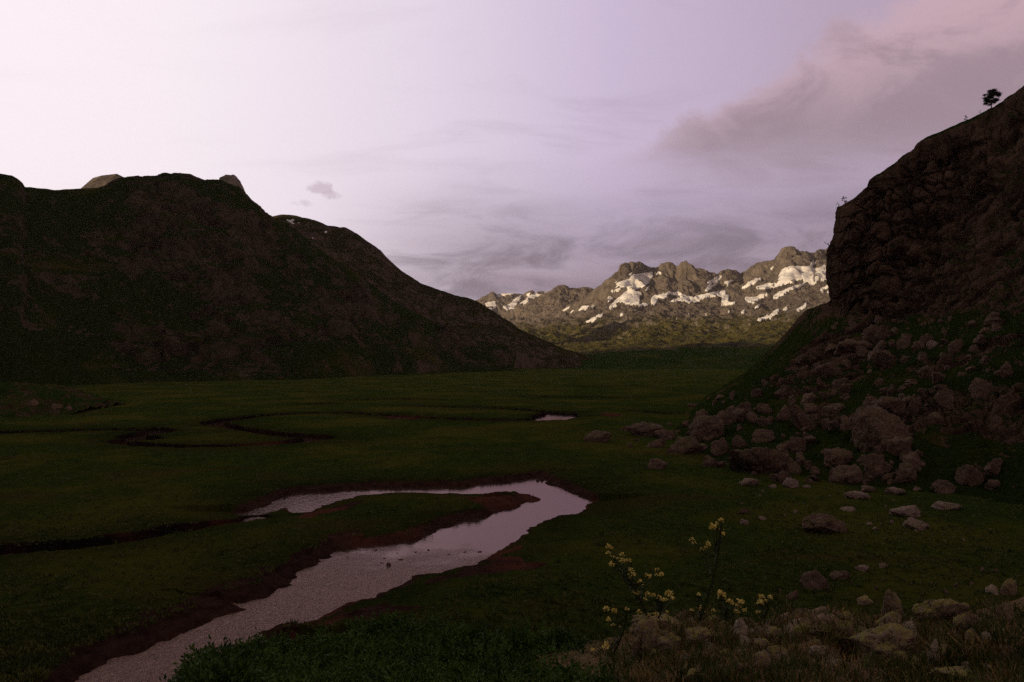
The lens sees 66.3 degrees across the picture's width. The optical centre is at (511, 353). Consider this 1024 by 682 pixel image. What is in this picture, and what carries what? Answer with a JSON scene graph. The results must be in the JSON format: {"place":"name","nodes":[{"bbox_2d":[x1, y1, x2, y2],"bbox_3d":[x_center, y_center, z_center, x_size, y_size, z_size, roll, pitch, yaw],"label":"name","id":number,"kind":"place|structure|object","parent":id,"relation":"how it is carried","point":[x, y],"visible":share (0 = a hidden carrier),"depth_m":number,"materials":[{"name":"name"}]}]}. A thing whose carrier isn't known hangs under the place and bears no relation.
{"place":"outdoors","nodes":[
{"label":"outdoors","id":0,"kind":"place"},
{"bbox_2d":[82,174,121,187],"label":"mountain","id":1,"kind":"structure","parent":0,"point":[100,181],"depth_m":2043.83,"materials":[{"name":"stone"}]},
{"bbox_2d":[0,172,516,385],"bbox_3d":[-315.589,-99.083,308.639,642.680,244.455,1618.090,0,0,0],"label":"hill","id":2,"kind":"structure","parent":0,"point":[175,277],"depth_m":683.57,"materials":[{"name":"plant"}]},
{"bbox_2d":[219,175,245,192],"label":"rock tower","id":3,"kind":"structure","parent":2,"relation":"on","point":[233,180],"depth_m":895.81,"materials":[{"name":"stone"}]},
{"bbox_2d":[7,413,597,681],"bbox_3d":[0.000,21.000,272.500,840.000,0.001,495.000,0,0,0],"label":"stream water","id":4,"kind":"structure","parent":0,"point":[336,580],"depth_m":77.85,"materials":[{"name":"liquid"}]},
{"bbox_2d":[273,214,594,368],"bbox_3d":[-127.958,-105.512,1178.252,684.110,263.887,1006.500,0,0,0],"label":"hill","id":5,"kind":"structure","parent":0,"point":[370,263],"depth_m":1144.24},
{"bbox_2d":[475,290,543,316],"bbox_3d":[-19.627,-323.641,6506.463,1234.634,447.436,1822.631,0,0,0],"label":"mountain","id":6,"kind":"structure","parent":0,"point":[499,309],"depth_m":6591.78,"materials":[{"name":"stone"}]},
{"bbox_2d":[485,292,546,310],"bbox_3d":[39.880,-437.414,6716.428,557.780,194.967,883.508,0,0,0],"label":"snow","id":7,"kind":"structure","parent":6,"relation":"on","point":[512,304],"depth_m":6542.28,"materials":[{"name":"snow"}]},
{"bbox_2d":[0,368,1023,681],"bbox_3d":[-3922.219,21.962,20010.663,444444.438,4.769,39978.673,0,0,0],"label":"meadow","id":8,"kind":"structure","parent":0,"point":[464,418],"depth_m":104.48,"materials":[{"name":"green plant"}]},
{"bbox_2d":[0,381,125,416],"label":"mound","id":9,"kind":"object","parent":8,"relation":"on","point":[16,397],"visible":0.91,"depth_m":280.00,"materials":[{"name":"plant"}]},
{"bbox_2d":[583,430,611,441],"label":"boulder","id":10,"kind":"object","parent":8,"relation":"on","point":[598,436],"visible":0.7,"depth_m":174.99,"materials":[{"name":"stone"}]},
{"bbox_2d":[628,421,665,436],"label":"boulder","id":11,"kind":"object","parent":8,"relation":"on","point":[642,428],"visible":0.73,"depth_m":187.16,"materials":[{"name":"stone"}]},
{"bbox_2d":[648,458,667,469],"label":"boulder","id":12,"kind":"object","parent":8,"relation":"on","point":[657,463],"visible":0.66,"depth_m":135.74,"materials":[{"name":"stone"}]},
{"bbox_2d":[668,436,702,453],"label":"boulder","id":13,"kind":"object","parent":8,"relation":"on","point":[684,445],"visible":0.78,"depth_m":157.19,"materials":[{"name":"stone"}]},
{"bbox_2d":[738,478,758,485],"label":"boulder","id":14,"kind":"object","parent":8,"relation":"on","point":[748,481],"visible":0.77,"depth_m":118.75,"materials":[{"name":"stone"}]},
{"bbox_2d":[484,597,1023,681],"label":"knoll","id":15,"kind":"structure","parent":8,"relation":"on","point":[587,656],"depth_m":5.55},
{"bbox_2d":[159,634,272,681],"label":"juniper shrub","id":16,"kind":"object","parent":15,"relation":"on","point":[215,670],"visible":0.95,"depth_m":3.71,"materials":[{"name":"green plant"}]},
{"bbox_2d":[170,607,636,681],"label":"juniper shrub","id":17,"kind":"object","parent":15,"relation":"on","point":[384,648],"visible":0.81,"depth_m":6.95,"materials":[{"name":"green plant"}]},
{"bbox_2d":[591,606,631,655],"bbox_3d":[0.598,1.702,4.881,0.242,0.356,0.507,0,0,0],"label":"flowering plant","id":18,"kind":"object","parent":15,"relation":"on","point":[618,628],"visible":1,"depth_m":4.80,"materials":[{"name":"yellow plant"}]},
{"bbox_2d":[605,543,663,614],"bbox_3d":[0.722,1.330,4.621,0.358,0.414,0.490,0,0,0],"label":"flowering plant","id":19,"kind":"object","parent":15,"relation":"on","point":[627,576],"visible":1,"depth_m":4.53,"materials":[{"name":"yellow plant"}]},
{"bbox_2d":[631,634,642,659],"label":"rock","id":20,"kind":"object","parent":15,"relation":"on","point":[637,644],"visible":0.66,"depth_m":5.74,"materials":[{"name":"stone"}]},
{"bbox_2d":[634,619,659,636],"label":"stone","id":21,"kind":"object","parent":15,"relation":"on","point":[643,624],"visible":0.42,"depth_m":6.18,"materials":[{"name":"stone"}]},
{"bbox_2d":[641,627,660,656],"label":"rock","id":22,"kind":"object","parent":15,"relation":"on","point":[650,635],"visible":0.59,"depth_m":5.70,"materials":[{"name":"stone"}]},
{"bbox_2d":[628,612,681,634],"bbox_3d":[1.215,2.290,6.571,0.466,0.216,0.373,0,0,0],"label":"rock","id":23,"kind":"object","parent":15,"relation":"on","point":[636,619],"visible":0.34,"depth_m":6.55,"materials":[{"name":"stone"}]},
{"bbox_2d":[636,589,674,619],"bbox_3d":[0.882,1.518,4.802,0.225,0.217,0.442,0,0,14],"label":"flowering plant","id":24,"kind":"object","parent":15,"relation":"on","point":[658,601],"visible":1,"depth_m":4.74,"materials":[{"name":"yellow plant"}]},
{"bbox_2d":[657,632,684,653],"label":"rock","id":25,"kind":"object","parent":15,"relation":"on","point":[662,641],"visible":0.58,"depth_m":5.55,"materials":[{"name":"stone"}]},
{"bbox_2d":[688,592,705,622],"bbox_3d":[1.122,1.523,4.741,0.126,0.258,0.370,0,0,11],"label":"flowering plant","id":26,"kind":"object","parent":15,"relation":"on","point":[698,596],"visible":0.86,"depth_m":4.69,"materials":[{"name":"yellow plant"}]},
{"bbox_2d":[685,626,715,646],"bbox_3d":[1.337,2.029,5.533,0.217,0.183,0.178,0,0,0],"label":"rock","id":27,"kind":"object","parent":15,"relation":"on","point":[699,631],"visible":0.64,"depth_m":5.50,"materials":[{"name":"stone"}]},
{"bbox_2d":[689,517,726,614],"bbox_3d":[1.158,1.228,4.596,0.212,0.614,0.544,0,0,16],"label":"flowering plant","id":28,"kind":"object","parent":15,"relation":"on","point":[714,527],"visible":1,"depth_m":4.52,"materials":[{"name":"green plant"}]},
{"bbox_2d":[711,589,746,621],"bbox_3d":[1.385,1.605,5.006,0.208,0.246,0.433,0,0,11],"label":"flowering plant","id":29,"kind":"object","parent":15,"relation":"on","point":[721,595],"visible":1,"depth_m":4.98,"materials":[{"name":"yellow plant"}]},
{"bbox_2d":[733,618,749,639],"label":"stone","id":30,"kind":"object","parent":15,"relation":"on","point":[739,628],"visible":0.53,"depth_m":5.54,"materials":[{"name":"stone"}]},
{"bbox_2d":[752,650,770,671],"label":"stone","id":31,"kind":"object","parent":15,"relation":"on","point":[760,656],"visible":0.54,"depth_m":4.60,"materials":[{"name":"stone"}]},
{"bbox_2d":[756,594,772,619],"bbox_3d":[1.567,1.582,4.864,0.103,0.241,0.302,0,0,16],"label":"flowering plant","id":32,"kind":"object","parent":15,"relation":"on","point":[761,601],"visible":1,"depth_m":4.83,"materials":[{"name":"yellow plant"}]},
{"bbox_2d":[765,625,781,640],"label":"stone","id":33,"kind":"object","parent":15,"relation":"on","point":[775,633],"visible":0.68,"depth_m":5.51,"materials":[{"name":"stone"}]},
{"bbox_2d":[766,645,789,659],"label":"stone","id":34,"kind":"object","parent":15,"relation":"on","point":[773,651],"visible":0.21,"depth_m":4.92,"materials":[{"name":"stone"}]},
{"bbox_2d":[808,645,826,658],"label":"rock","id":35,"kind":"object","parent":15,"relation":"on","point":[814,648],"visible":0.77,"depth_m":5.01,"materials":[{"name":"stone"}]},
{"bbox_2d":[808,623,833,634],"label":"rock","id":36,"kind":"object","parent":15,"relation":"on","point":[814,631],"visible":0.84,"depth_m":5.40,"materials":[{"name":"stone"}]},
{"bbox_2d":[833,620,854,652],"bbox_3d":[2.288,1.962,5.420,0.182,0.217,0.146,0,0,23],"label":"stone","id":37,"kind":"object","parent":15,"relation":"on","point":[848,625],"visible":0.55,"depth_m":5.37,"materials":[{"name":"stone"}]},
{"bbox_2d":[829,625,866,648],"bbox_3d":[2.295,1.980,5.475,0.322,0.158,0.457,0,0,-44],"label":"rock","id":38,"kind":"object","parent":15,"relation":"on","point":[850,641],"visible":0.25,"depth_m":5.35,"materials":[{"name":"stone"}]},
{"bbox_2d":[849,622,916,663],"bbox_3d":[2.381,1.876,4.927,0.406,0.328,0.317,0,0,-12],"label":"rock","id":39,"kind":"object","parent":15,"relation":"on","point":[882,639],"visible":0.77,"depth_m":4.87,"materials":[{"name":"stone"}]},
{"bbox_2d":[873,610,901,625],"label":"rock","id":40,"kind":"object","parent":15,"relation":"on","point":[890,617],"visible":0.31,"depth_m":5.82,"materials":[{"name":"stone"}]},
{"bbox_2d":[880,589,903,618],"bbox_3d":[3.100,2.136,6.394,0.177,0.439,0.114,0,0,32],"label":"rock","id":41,"kind":"object","parent":15,"relation":"on","point":[891,601],"visible":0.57,"depth_m":6.36,"materials":[{"name":"stone"}]},
{"bbox_2d":[891,650,909,665],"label":"stone","id":42,"kind":"object","parent":15,"relation":"on","point":[904,655],"visible":0.37,"depth_m":4.74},
{"bbox_2d":[927,639,941,668],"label":"rock","id":43,"kind":"object","parent":15,"relation":"on","point":[934,646],"visible":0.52,"depth_m":4.52,"materials":[{"name":"stone"}]},
{"bbox_2d":[912,598,969,624],"bbox_3d":[3.176,1.972,5.831,0.354,0.334,0.283,0,0,0],"label":"rock","id":44,"kind":"object","parent":15,"relation":"on","point":[945,608],"visible":0.61,"depth_m":5.74,"materials":[{"name":"stone"}]},
{"bbox_2d":[927,666,976,681],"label":"rock","id":45,"kind":"object","parent":15,"relation":"on","point":[942,670],"visible":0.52,"depth_m":4.27,"materials":[{"name":"stone"}]},
{"bbox_2d":[953,612,978,635],"bbox_3d":[2.752,1.664,4.746,0.142,0.210,0.136,0,0,28],"label":"rock","id":46,"kind":"object","parent":15,"relation":"on","point":[964,617],"visible":0.7,"depth_m":4.72,"materials":[{"name":"stone"}]},
{"bbox_2d":[996,601,1014,624],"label":"rock","id":47,"kind":"object","parent":15,"relation":"on","point":[1006,608],"visible":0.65,"depth_m":5.24,"materials":[{"name":"stone"}]},
{"bbox_2d":[728,447,788,473],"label":"boulder","id":48,"kind":"object","parent":8,"relation":"on","point":[761,460],"visible":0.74,"depth_m":130.53,"materials":[{"name":"stone"}]},
{"bbox_2d":[782,477,798,487],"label":"boulder","id":49,"kind":"object","parent":8,"relation":"on","point":[790,483],"visible":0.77,"depth_m":117.77,"materials":[{"name":"stone"}]},
{"bbox_2d":[799,569,828,590],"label":"boulder","id":50,"kind":"object","parent":8,"relation":"on","point":[814,579],"visible":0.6,"depth_m":65.97,"materials":[{"name":"stone"}]},
{"bbox_2d":[802,513,846,532],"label":"boulder","id":51,"kind":"object","parent":8,"relation":"on","point":[822,522],"visible":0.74,"depth_m":86.93,"materials":[{"name":"stone"}]},
{"bbox_2d":[828,571,849,579],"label":"boulder","id":52,"kind":"object","parent":8,"relation":"on","point":[841,575],"visible":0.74,"depth_m":68.63,"materials":[{"name":"stone"}]},
{"bbox_2d":[844,491,870,498],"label":"boulder","id":53,"kind":"object","parent":8,"relation":"on","point":[856,495],"visible":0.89,"depth_m":107.54,"materials":[{"name":"stone"}]},
{"bbox_2d":[856,595,873,605],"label":"rock","id":54,"kind":"object","parent":8,"relation":"on","point":[864,600],"visible":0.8,"depth_m":61.72,"materials":[{"name":"stone"}]},
{"bbox_2d":[884,487,905,494],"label":"boulder","id":55,"kind":"object","parent":8,"relation":"on","point":[893,490],"visible":0.94,"depth_m":111.22,"materials":[{"name":"stone"}]},
{"bbox_2d":[889,505,920,517],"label":"boulder","id":56,"kind":"object","parent":8,"relation":"on","point":[912,511],"visible":0.88,"depth_m":96.15,"materials":[{"name":"stone"}]},
{"bbox_2d":[902,517,929,530],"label":"boulder","id":57,"kind":"object","parent":8,"relation":"on","point":[909,522],"visible":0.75,"depth_m":88.77,"materials":[{"name":"stone"}]},
{"bbox_2d":[931,501,961,509],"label":"boulder","id":58,"kind":"object","parent":8,"relation":"on","point":[939,505],"visible":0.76,"depth_m":100.17,"materials":[{"name":"stone"}]},
{"bbox_2d":[999,578,1016,595],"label":"rock","id":59,"kind":"object","parent":8,"relation":"on","point":[1009,587],"visible":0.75,"depth_m":63.53,"materials":[{"name":"stone"}]},
{"bbox_2d":[0,0,1023,299],"label":"sky","id":60,"kind":"structure","parent":0,"point":[483,147],"materials":[{"name":"purple"}]},
{"bbox_2d":[502,285,593,326],"bbox_3d":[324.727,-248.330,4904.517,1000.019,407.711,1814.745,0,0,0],"label":"mountain","id":61,"kind":"structure","parent":0,"point":[558,298],"depth_m":4979.92,"materials":[{"name":"stone"}]},
{"bbox_2d":[529,346,771,368],"bbox_3d":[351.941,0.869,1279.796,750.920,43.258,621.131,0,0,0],"label":"hummocks","id":62,"kind":"structure","parent":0,"point":[714,358],"depth_m":1095.71,"materials":[{"name":"plant"}]},
{"bbox_2d":[517,246,829,354],"bbox_3d":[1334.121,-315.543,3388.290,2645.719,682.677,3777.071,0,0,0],"label":"mountain","id":63,"kind":"structure","parent":0,"point":[657,326],"depth_m":3516.67,"materials":[{"name":"stone"}]},
{"bbox_2d":[562,261,828,322],"bbox_3d":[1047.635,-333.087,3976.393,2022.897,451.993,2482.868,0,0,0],"label":"snow","id":64,"kind":"structure","parent":63,"relation":"on","point":[630,296],"depth_m":4096.31,"materials":[{"name":"snow"}]},
{"bbox_2d":[584,595,1023,681],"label":"grass","id":65,"kind":"structure","parent":0,"point":[793,662],"depth_m":4.68,"materials":[{"name":"plant"}]},
{"bbox_2d":[675,86,1023,505],"bbox_3d":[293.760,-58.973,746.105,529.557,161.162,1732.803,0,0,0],"label":"crag hillside","id":66,"kind":"structure","parent":0,"point":[928,231],"depth_m":248.64,"materials":[{"name":"stone"}]},
{"bbox_2d":[655,429,675,439],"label":"boulder","id":67,"kind":"object","parent":66,"relation":"on","point":[668,434],"visible":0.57,"depth_m":182.02,"materials":[{"name":"stone"}]},
{"bbox_2d":[688,415,724,441],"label":"boulder","id":68,"kind":"object","parent":66,"relation":"on","point":[700,427],"visible":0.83,"depth_m":176.35,"materials":[{"name":"stone"}]},
{"bbox_2d":[702,457,717,467],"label":"scree stone","id":69,"kind":"object","parent":66,"relation":"on","point":[710,462],"visible":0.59,"depth_m":138.89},
{"bbox_2d":[710,437,728,456],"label":"boulder","id":70,"kind":"object","parent":66,"relation":"on","point":[720,446],"visible":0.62,"depth_m":150.75,"materials":[{"name":"stone"}]},
{"bbox_2d":[721,408,736,424],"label":"boulder","id":71,"kind":"object","parent":66,"relation":"on","point":[728,414],"visible":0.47,"depth_m":188.51,"materials":[{"name":"stone"}]},
{"bbox_2d":[732,435,747,447],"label":"boulder","id":72,"kind":"object","parent":66,"relation":"on","point":[738,441],"visible":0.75,"depth_m":150.32,"materials":[{"name":"stone"}]},
{"bbox_2d":[751,429,775,442],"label":"boulder","id":73,"kind":"object","parent":66,"relation":"on","point":[761,435],"visible":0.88,"depth_m":153.60,"materials":[{"name":"stone"}]},
{"bbox_2d":[756,404,772,413],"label":"boulder","id":74,"kind":"object","parent":66,"relation":"on","point":[764,408],"visible":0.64,"depth_m":195.77,"materials":[{"name":"stone"}]},
{"bbox_2d":[774,385,792,399],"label":"boulder","id":75,"kind":"object","parent":66,"relation":"on","point":[783,392],"visible":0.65,"depth_m":219.87,"materials":[{"name":"stone"}]},
{"bbox_2d":[777,404,790,421],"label":"boulder","id":76,"kind":"object","parent":66,"relation":"on","point":[784,414],"visible":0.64,"depth_m":185.75,"materials":[{"name":"stone"}]},
{"bbox_2d":[784,457,801,473],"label":"boulder","id":77,"kind":"object","parent":66,"relation":"on","point":[792,466],"visible":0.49,"depth_m":131.67,"materials":[{"name":"stone"}]},
{"bbox_2d":[789,436,805,451],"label":"boulder","id":78,"kind":"object","parent":66,"relation":"on","point":[799,442],"visible":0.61,"depth_m":145.33,"materials":[{"name":"stone"}]},
{"bbox_2d":[788,403,815,429],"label":"boulder","id":79,"kind":"object","parent":66,"relation":"on","point":[800,418],"visible":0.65,"depth_m":169.17,"materials":[{"name":"stone"}]},
{"bbox_2d":[800,393,816,405],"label":"boulder","id":80,"kind":"object","parent":66,"relation":"on","point":[808,397],"visible":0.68,"depth_m":192.00,"materials":[{"name":"stone"}]},
{"bbox_2d":[803,403,818,414],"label":"boulder","id":81,"kind":"object","parent":66,"relation":"on","point":[809,408],"visible":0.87,"depth_m":181.28,"materials":[{"name":"stone"}]},
{"bbox_2d":[814,362,841,378],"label":"boulder","id":82,"kind":"object","parent":66,"relation":"on","point":[829,370],"visible":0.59,"depth_m":232.56,"materials":[{"name":"stone"}]},
{"bbox_2d":[820,403,844,416],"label":"boulder","id":83,"kind":"object","parent":66,"relation":"on","point":[834,409],"visible":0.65,"depth_m":174.52,"materials":[{"name":"stone"}]},
{"bbox_2d":[822,447,852,467],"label":"boulder","id":84,"kind":"object","parent":66,"relation":"on","point":[835,457],"visible":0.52,"depth_m":128.99,"materials":[{"name":"stone"}]},
{"bbox_2d":[832,378,850,388],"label":"boulder","id":85,"kind":"object","parent":66,"relation":"on","point":[837,383],"visible":0.65,"depth_m":202.36,"materials":[{"name":"stone"}]},
{"bbox_2d":[829,464,862,483],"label":"boulder","id":86,"kind":"object","parent":66,"relation":"on","point":[845,474],"visible":0.83,"depth_m":120.35,"materials":[{"name":"stone"}]},
{"bbox_2d":[840,415,852,431],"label":"scree stone","id":87,"kind":"object","parent":66,"relation":"on","point":[845,422],"visible":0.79,"depth_m":148.90,"materials":[{"name":"stone"}]},
{"bbox_2d":[834,339,873,356],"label":"boulder","id":88,"kind":"object","parent":66,"relation":"on","point":[848,345],"visible":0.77,"depth_m":241.15,"materials":[{"name":"stone"}]},
{"bbox_2d":[864,453,884,477],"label":"boulder","id":89,"kind":"object","parent":66,"relation":"on","point":[874,465],"visible":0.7,"depth_m":120.65,"materials":[{"name":"stone"}]},
{"bbox_2d":[861,324,891,344],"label":"boulder","id":90,"kind":"object","parent":66,"relation":"on","point":[874,334],"visible":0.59,"depth_m":244.77,"materials":[{"name":"stone"}]},
{"bbox_2d":[850,406,909,451],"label":"boulder","id":91,"kind":"object","parent":66,"relation":"on","point":[873,427],"visible":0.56,"depth_m":133.86,"materials":[{"name":"stone"}]},
{"bbox_2d":[880,350,892,367],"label":"scree stone","id":92,"kind":"object","parent":66,"relation":"on","point":[886,355],"visible":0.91,"depth_m":220.00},
{"bbox_2d":[871,396,905,416],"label":"boulder","id":93,"kind":"object","parent":66,"relation":"on","point":[896,406],"visible":0.77,"depth_m":155.97,"materials":[{"name":"stone"}]},
{"bbox_2d":[880,436,912,456],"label":"boulder","id":94,"kind":"object","parent":66,"relation":"on","point":[895,446],"visible":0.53,"depth_m":124.56,"materials":[{"name":"stone"}]},
{"bbox_2d":[896,336,910,349],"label":"boulder","id":95,"kind":"object","parent":66,"relation":"on","point":[903,342],"visible":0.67,"depth_m":221.14,"materials":[{"name":"stone"}]},
{"bbox_2d":[892,462,917,483],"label":"boulder","id":96,"kind":"object","parent":66,"relation":"on","point":[906,472],"visible":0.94,"depth_m":117.41,"materials":[{"name":"stone"}]},
{"bbox_2d":[902,452,925,465],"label":"boulder","id":97,"kind":"object","parent":66,"relation":"on","point":[912,458],"visible":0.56,"depth_m":120.31,"materials":[{"name":"stone"}]},
{"bbox_2d":[908,394,921,416],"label":"boulder","id":98,"kind":"object","parent":66,"relation":"on","point":[914,406],"visible":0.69,"depth_m":158.35,"materials":[{"name":"stone"}]},
{"bbox_2d":[917,364,933,378],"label":"boulder","id":99,"kind":"object","parent":66,"relation":"on","point":[925,372],"visible":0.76,"depth_m":177.24,"materials":[{"name":"stone"}]},
{"bbox_2d":[926,412,946,426],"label":"boulder","id":100,"kind":"object","parent":66,"relation":"on","point":[934,418],"visible":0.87,"depth_m":138.37,"materials":[{"name":"stone"}]},
{"bbox_2d":[931,479,956,493],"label":"boulder","id":101,"kind":"object","parent":66,"relation":"on","point":[938,486],"visible":0.68,"depth_m":112.51,"materials":[{"name":"stone"}]},
{"bbox_2d":[934,388,953,407],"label":"boulder","id":102,"kind":"object","parent":66,"relation":"on","point":[942,397],"visible":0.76,"depth_m":151.93,"materials":[{"name":"stone"}]},
{"bbox_2d":[947,339,962,357],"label":"boulder","id":103,"kind":"object","parent":66,"relation":"on","point":[954,347],"visible":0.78,"depth_m":194.96,"materials":[{"name":"stone"}]},
{"bbox_2d":[955,464,984,486],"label":"boulder","id":104,"kind":"object","parent":66,"relation":"on","point":[968,475],"visible":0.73,"depth_m":113.14,"materials":[{"name":"stone"}]},
{"bbox_2d":[968,377,993,398],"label":"boulder","id":105,"kind":"object","parent":66,"relation":"on","point":[979,388],"visible":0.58,"depth_m":155.95,"materials":[{"name":"stone"}]},
{"bbox_2d":[982,88,1001,107],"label":"pine tree","id":106,"kind":"object","parent":66,"relation":"on","point":[990,99],"visible":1,"depth_m":278.79,"materials":[{"name":"green plant"}]},
{"bbox_2d":[984,479,1000,489],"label":"boulder","id":107,"kind":"object","parent":66,"relation":"on","point":[990,484],"visible":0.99,"depth_m":110.32,"materials":[{"name":"stone"}]},
{"bbox_2d":[984,457,1002,475],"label":"boulder","id":108,"kind":"object","parent":66,"relation":"on","point":[993,467],"visible":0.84,"depth_m":113.02,"materials":[{"name":"stone"}]},
{"bbox_2d":[983,317,1004,326],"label":"boulder","id":109,"kind":"object","parent":66,"relation":"on","point":[989,321],"visible":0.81,"depth_m":200.42,"materials":[{"name":"stone"}]},
{"bbox_2d":[999,361,1012,377],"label":"boulder","id":110,"kind":"object","parent":66,"relation":"on","point":[1005,370],"visible":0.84,"depth_m":157.05,"materials":[{"name":"stone"}]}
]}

